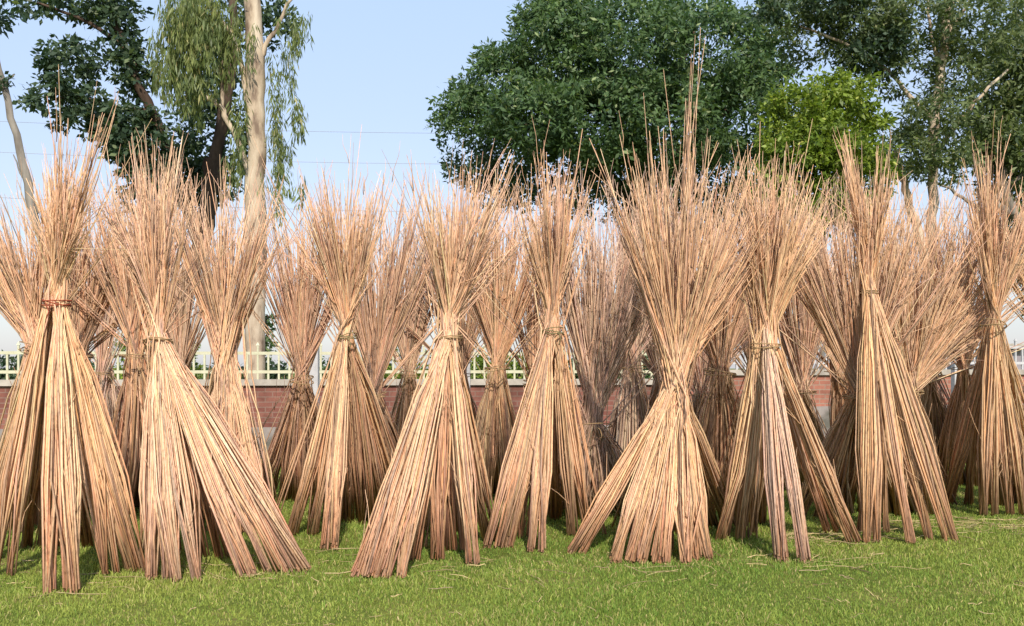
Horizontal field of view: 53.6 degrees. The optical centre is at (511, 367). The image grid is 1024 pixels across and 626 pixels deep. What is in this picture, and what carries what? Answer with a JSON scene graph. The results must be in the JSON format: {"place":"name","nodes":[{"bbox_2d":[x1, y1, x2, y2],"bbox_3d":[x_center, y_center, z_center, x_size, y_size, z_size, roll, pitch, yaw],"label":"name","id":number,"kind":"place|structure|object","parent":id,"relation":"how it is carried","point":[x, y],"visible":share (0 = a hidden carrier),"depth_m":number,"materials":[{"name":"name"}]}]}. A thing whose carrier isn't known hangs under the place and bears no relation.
{"place":"outdoors","nodes":[
{"label":"outdoors","id":0,"kind":"place"},
{"bbox_2d":[3,152,906,164],"bbox_3d":[0.958,-7.721,35.500,54.252,1.241,0.013,0,0,-3],"label":"power line","id":1,"kind":"object","parent":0,"point":[276,161],"visible":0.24,"depth_m":35.09,"materials":[{"name":"metal"}]},
{"bbox_2d":[0,197,973,212],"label":"power line","id":2,"kind":"object","parent":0,"point":[397,211],"visible":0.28,"depth_m":35.14,"materials":[{"name":"metal"}]},
{"bbox_2d":[0,121,1019,133],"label":"power line","id":3,"kind":"object","parent":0,"point":[308,131],"visible":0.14,"depth_m":35.08,"materials":[{"name":"metal"}]},
{"bbox_2d":[0,369,1023,625],"bbox_3d":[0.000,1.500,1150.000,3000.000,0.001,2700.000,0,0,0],"label":"ground","id":4,"kind":"structure","parent":0,"point":[664,589],"depth_m":6.92,"materials":[{"name":"green plant"}]},
{"bbox_2d":[0,349,23,379],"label":"garden bush","id":5,"kind":"object","parent":4,"relation":"on","point":[13,359],"visible":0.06,"depth_m":18.80,"materials":[{"name":"green plant"}]},
{"bbox_2d":[0,0,40,241],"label":"slender tree","id":6,"kind":"object","parent":4,"relation":"on","point":[5,82],"visible":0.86,"depth_m":17.36,"materials":[{"name":"grey plant"}]},
{"bbox_2d":[0,143,135,533],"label":"jute stick stack","id":7,"kind":"object","parent":4,"relation":"on","point":[22,295],"visible":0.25,"depth_m":9.52,"materials":[{"name":"beige wood"}]},
{"bbox_2d":[0,64,151,593],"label":"jute stick stack","id":8,"kind":"object","parent":4,"relation":"on","point":[56,408],"visible":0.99,"depth_m":7.38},
{"bbox_2d":[89,354,97,369],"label":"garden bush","id":9,"kind":"object","parent":4,"relation":"on","point":[92,364],"depth_m":18.85,"materials":[{"name":"green plant"}]},
{"bbox_2d":[30,182,189,483],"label":"jute stick stack","id":10,"kind":"object","parent":4,"relation":"on","point":[104,357],"visible":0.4,"depth_m":12.60,"materials":[{"name":"beige wood"}]},
{"bbox_2d":[109,333,148,378],"bbox_3d":[-7.155,0.375,18.920,0.996,2.269,1.107,0,0,0],"label":"garden bush","id":11,"kind":"object","parent":4,"relation":"on","point":[120,366],"visible":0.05,"depth_m":18.69,"materials":[{"name":"green plant"}]},
{"bbox_2d":[0,144,266,509],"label":"jute stick stack","id":12,"kind":"object","parent":4,"relation":"on","point":[85,324],"visible":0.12,"depth_m":10.32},
{"bbox_2d":[8,0,301,334],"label":"broadleaf tree","id":13,"kind":"object","parent":4,"relation":"on","point":[128,58],"visible":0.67,"depth_m":20.38,"materials":[{"name":"green plant"}]},
{"bbox_2d":[80,169,257,481],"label":"jute stick stack","id":14,"kind":"object","parent":4,"relation":"on","point":[186,341],"visible":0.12,"depth_m":12.14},
{"bbox_2d":[1,139,344,508],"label":"jute stick stack","id":15,"kind":"object","parent":4,"relation":"on","point":[132,397],"visible":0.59,"depth_m":10.20,"materials":[{"name":"beige plant"}]},
{"bbox_2d":[190,342,207,378],"bbox_3d":[-6.139,0.490,18.890,1.054,2.146,1.107,0,0,0],"label":"garden bush","id":16,"kind":"object","parent":4,"relation":"on","point":[200,367],"visible":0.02,"depth_m":18.97,"materials":[{"name":"green plant"}]},
{"bbox_2d":[89,125,310,582],"bbox_3d":[-2.437,-0.222,7.621,1.862,3.450,0.966,0,0,34],"label":"jute stick stack","id":17,"kind":"object","parent":4,"relation":"on","point":[181,417],"visible":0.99,"depth_m":7.50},
{"bbox_2d":[200,362,243,378],"bbox_3d":[-5.353,0.644,18.969,1.143,1.725,1.110,0,0,37],"label":"garden bush","id":18,"kind":"object","parent":4,"relation":"on","point":[242,367],"visible":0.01,"depth_m":18.82,"materials":[{"name":"green plant"}]},
{"bbox_2d":[145,0,314,378],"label":"eucalyptus tree","id":19,"kind":"object","parent":4,"relation":"on","point":[194,30],"visible":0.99,"depth_m":18.42,"materials":[{"name":"green plant"}]},
{"bbox_2d":[130,152,330,533],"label":"jute stick stack","id":20,"kind":"object","parent":4,"relation":"on","point":[225,316],"visible":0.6,"depth_m":9.61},
{"bbox_2d":[263,312,282,378],"bbox_3d":[-4.603,0.217,18.890,0.628,2.578,1.037,0,0,0],"label":"garden bush","id":21,"kind":"object","parent":4,"relation":"on","point":[269,324],"visible":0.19,"depth_m":18.90,"materials":[{"name":"green plant"}]},
{"bbox_2d":[264,360,293,378],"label":"garden bush","id":22,"kind":"object","parent":4,"relation":"on","point":[275,367],"visible":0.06,"depth_m":18.70,"materials":[{"name":"green plant"}]},
{"bbox_2d":[189,164,392,501],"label":"jute stick stack","id":23,"kind":"object","parent":4,"relation":"on","point":[303,335],"visible":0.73,"depth_m":10.85,"materials":[{"name":"brown wood"}]},
{"bbox_2d":[309,346,319,404],"bbox_3d":[-2.929,0.479,15.000,0.168,2.142,0.168,0,0,0],"label":"concrete post","id":24,"kind":"object","parent":4,"relation":"on","point":[315,371],"depth_m":14.93,"materials":[{"name":"white paint"}]},
{"bbox_2d":[308,355,332,378],"bbox_3d":[-3.465,0.594,18.843,1.196,1.824,1.040,0,0,0],"label":"garden bush","id":25,"kind":"object","parent":4,"relation":"on","point":[323,366],"visible":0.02,"depth_m":18.74,"materials":[{"name":"green plant"}]},
{"bbox_2d":[0,379,652,457],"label":"brick wall","id":26,"kind":"structure","parent":4,"relation":"on","point":[268,395],"depth_m":16.77,"materials":[{"name":"brick"}]},
{"bbox_2d":[0,341,652,379],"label":"railing","id":27,"kind":"object","parent":26,"relation":"on","point":[7,371],"visible":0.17,"depth_m":16.86,"materials":[{"name":"beige paint"}]},
{"bbox_2d":[252,125,427,549],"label":"jute stick stack","id":28,"kind":"object","parent":4,"relation":"on","point":[345,467],"visible":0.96,"depth_m":8.99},
{"bbox_2d":[384,345,401,378],"bbox_3d":[-2.206,0.507,18.900,1.152,1.993,1.159,0,0,0],"label":"garden bush","id":29,"kind":"object","parent":4,"relation":"on","point":[389,367],"visible":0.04,"depth_m":18.75,"materials":[{"name":"green plant"}]},
{"bbox_2d":[258,170,531,495],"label":"jute stick stack","id":30,"kind":"object","parent":4,"relation":"on","point":[377,339],"visible":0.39,"depth_m":10.69,"materials":[{"name":"beige plant"}]},
{"bbox_2d":[279,180,527,436],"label":"jute stick stack","id":31,"kind":"object","parent":4,"relation":"on","point":[409,340],"visible":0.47,"depth_m":12.37,"materials":[{"name":"beige wood"}]},
{"bbox_2d":[415,350,431,378],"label":"garden bush","id":32,"kind":"object","parent":4,"relation":"on","point":[419,374],"visible":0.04,"depth_m":18.92,"materials":[{"name":"green plant"}]},
{"bbox_2d":[316,149,598,433],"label":"jute stick stack","id":33,"kind":"object","parent":4,"relation":"on","point":[468,349],"visible":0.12,"depth_m":12.13,"materials":[{"name":"beige plant"}]},
{"bbox_2d":[319,155,602,498],"bbox_3d":[-0.602,-0.393,10.921,2.652,3.792,1.861,0,0,-28],"label":"jute stick stack","id":34,"kind":"object","parent":4,"relation":"on","point":[495,421],"visible":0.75,"depth_m":10.98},
{"bbox_2d":[350,138,574,578],"bbox_3d":[-0.682,-0.231,8.174,1.951,3.468,1.667,0,0,-42],"label":"jute stick stack","id":35,"kind":"object","parent":4,"relation":"on","point":[437,446],"visible":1,"depth_m":7.98,"materials":[{"name":"beige plant"}]},
{"bbox_2d":[465,322,469,386],"bbox_3d":[-0.692,0.410,14.600,0.221,2.280,0.221,0,0,0],"label":"concrete post","id":36,"kind":"object","parent":4,"relation":"on","point":[468,369],"depth_m":14.51,"materials":[{"name":"white paint"}]},
{"bbox_2d":[470,345,490,378],"bbox_3d":[-0.587,0.530,18.891,1.048,1.955,1.109,0,0,0],"label":"garden bush","id":37,"kind":"object","parent":4,"relation":"on","point":[479,360],"visible":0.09,"depth_m":18.78,"materials":[{"name":"green plant"}]},
{"bbox_2d":[371,155,646,455],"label":"jute stick stack","id":38,"kind":"object","parent":4,"relation":"on","point":[528,356],"visible":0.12,"depth_m":11.53,"materials":[{"name":"beige wood"}]},
{"bbox_2d":[0,509,1023,625],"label":"straw litter","id":39,"kind":"object","parent":4,"relation":"on","point":[839,535],"visible":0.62,"depth_m":7.62,"materials":[{"name":"plant"}]},
{"bbox_2d":[505,355,527,378],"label":"garden bush","id":40,"kind":"object","parent":4,"relation":"on","point":[518,367],"visible":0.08,"depth_m":18.78,"materials":[{"name":"green plant"}]},
{"bbox_2d":[479,119,609,552],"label":"jute stick stack","id":41,"kind":"object","parent":4,"relation":"on","point":[547,426],"visible":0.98,"depth_m":8.87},
{"bbox_2d":[426,159,741,515],"bbox_3d":[0.838,-0.253,10.152,3.382,3.514,1.581,0,0,0],"label":"jute stick stack","id":42,"kind":"object","parent":4,"relation":"on","point":[602,340],"visible":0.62,"depth_m":9.81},
{"bbox_2d":[568,358,620,378],"bbox_3d":[1.520,0.536,18.904,1.419,1.962,1.162,0,0,0],"label":"garden bush","id":43,"kind":"object","parent":4,"relation":"on","point":[576,376],"visible":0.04,"depth_m":18.73,"materials":[{"name":"green plant"}]},
{"bbox_2d":[424,0,805,377],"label":"mango tree","id":44,"kind":"object","parent":4,"relation":"on","point":[607,88],"visible":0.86,"depth_m":25.75,"materials":[{"name":"green plant"}]},
{"bbox_2d":[526,176,740,408],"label":"jute stick stack","id":45,"kind":"object","parent":4,"relation":"on","point":[655,388],"visible":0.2,"depth_m":13.19,"materials":[{"name":"brown wood"}]},
{"bbox_2d":[639,349,653,378],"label":"garden bush","id":46,"kind":"object","parent":4,"relation":"on","point":[647,376],"visible":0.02,"depth_m":18.74,"materials":[{"name":"green plant"}]},
{"bbox_2d":[520,178,776,470],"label":"jute stick stack","id":47,"kind":"object","parent":4,"relation":"on","point":[628,421],"visible":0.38,"depth_m":11.97,"materials":[{"name":"beige plant"}]},
{"bbox_2d":[567,27,803,564],"bbox_3d":[1.398,-0.633,8.639,2.139,4.274,1.604,0,0,-28],"label":"jute stick stack","id":48,"kind":"object","parent":4,"relation":"on","point":[668,450],"visible":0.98,"depth_m":8.35,"materials":[{"name":"beige plant"}]},
{"bbox_2d":[577,141,837,498],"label":"jute stick stack","id":49,"kind":"object","parent":4,"relation":"on","point":[720,400],"visible":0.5,"depth_m":10.63,"materials":[{"name":"brown wood"}]},
{"bbox_2d":[531,159,888,422],"bbox_3d":[2.328,-0.469,12.273,4.267,3.946,1.729,0,0,0],"label":"jute stick stack","id":50,"kind":"object","parent":4,"relation":"on","point":[700,381],"visible":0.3,"depth_m":11.99,"materials":[{"name":"beige plant"}]},
{"bbox_2d":[627,173,926,489],"bbox_3d":[2.868,-0.334,11.694,3.226,3.678,1.759,0,0,0],"label":"jute stick stack","id":51,"kind":"object","parent":4,"relation":"on","point":[800,361],"visible":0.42,"depth_m":11.35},
{"bbox_2d":[713,119,861,562],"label":"jute stick stack","id":52,"kind":"object","parent":4,"relation":"on","point":[774,424],"visible":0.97,"depth_m":8.71,"materials":[{"name":"beige plant"}]},
{"bbox_2d":[592,159,998,517],"bbox_3d":[2.556,-0.187,9.824,3.668,3.384,1.699,0,0,0],"label":"jute stick stack","id":53,"kind":"object","parent":4,"relation":"on","point":[841,337],"visible":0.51,"depth_m":9.38,"materials":[{"name":"beige wood"}]},
{"bbox_2d":[693,179,924,374],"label":"jute stick stack","id":54,"kind":"object","parent":4,"relation":"on","point":[746,351],"visible":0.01,"depth_m":12.52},
{"bbox_2d":[709,171,918,426],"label":"jute stick stack","id":55,"kind":"object","parent":4,"relation":"on","point":[836,387],"visible":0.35,"depth_m":12.87,"materials":[{"name":"beige wood"}]},
{"bbox_2d":[745,63,904,369],"bbox_3d":[6.134,-2.204,19.710,3.059,7.431,2.327,0,0,0],"label":"young tree","id":56,"kind":"object","parent":4,"relation":"on","point":[837,91],"visible":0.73,"depth_m":19.30,"materials":[{"name":"green plant"}]},
{"bbox_2d":[688,369,1023,438],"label":"brick wall","id":57,"kind":"structure","parent":4,"relation":"on","point":[821,384],"depth_m":18.49,"materials":[{"name":"brick"}]},
{"bbox_2d":[733,338,1023,369],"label":"railing","id":58,"kind":"object","parent":57,"relation":"on","point":[1015,355],"visible":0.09,"depth_m":19.73,"materials":[{"name":"white metal"}]},
{"bbox_2d":[738,0,1023,253],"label":"tall tree","id":59,"kind":"object","parent":4,"relation":"on","point":[882,40],"visible":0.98,"depth_m":21.18,"materials":[{"name":"green plant"}]},
{"bbox_2d":[816,129,958,543],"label":"jute stick stack","id":60,"kind":"object","parent":4,"relation":"on","point":[888,401],"visible":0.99,"depth_m":8.98,"materials":[{"name":"brown wood"}]},
{"bbox_2d":[776,173,1021,483],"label":"jute stick stack","id":61,"kind":"object","parent":4,"relation":"on","point":[932,394],"visible":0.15,"depth_m":12.39,"materials":[{"name":"beige plant"}]},
{"bbox_2d":[788,171,1023,504],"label":"jute stick stack","id":62,"kind":"object","parent":4,"relation":"on","point":[938,342],"visible":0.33,"depth_m":10.29,"materials":[{"name":"beige wood"}]},
{"bbox_2d":[810,165,1023,304],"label":"jute stick stack","id":63,"kind":"object","parent":4,"relation":"on","point":[900,230],"visible":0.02,"depth_m":12.19,"materials":[{"name":"beige plant"}]},
{"bbox_2d":[823,171,1023,485],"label":"jute stick stack","id":64,"kind":"object","parent":4,"relation":"on","point":[954,408],"visible":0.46,"depth_m":12.01,"materials":[{"name":"brown wood"}]},
{"bbox_2d":[869,183,1023,502],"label":"jute stick stack","id":65,"kind":"object","parent":4,"relation":"on","point":[1021,279],"visible":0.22,"depth_m":10.75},
{"bbox_2d":[951,352,956,393],"bbox_3d":[7.559,0.549,17.200,0.192,2.003,0.192,0,0,0],"label":"concrete post","id":66,"kind":"object","parent":4,"relation":"on","point":[953,379],"depth_m":17.17,"materials":[{"name":"white paint"}]},
{"bbox_2d":[928,113,1023,515],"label":"jute stick stack","id":67,"kind":"object","parent":4,"relation":"on","point":[990,439],"visible":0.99,"depth_m":10.17,"materials":[{"name":"beige plant"}]},
{"bbox_2d":[937,0,1023,315],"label":"leaning tree","id":68,"kind":"object","parent":4,"relation":"on","point":[1005,100],"visible":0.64,"depth_m":22.71,"materials":[{"name":"green plant"}]},
{"bbox_2d":[0,0,1023,368],"label":"sky","id":69,"kind":"structure","parent":0,"point":[374,65],"materials":[{"name":"blue"}]},
{"bbox_2d":[947,344,1023,368],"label":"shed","id":70,"kind":"structure","parent":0,"point":[1018,359],"depth_m":42.00,"materials":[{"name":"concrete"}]}
]}

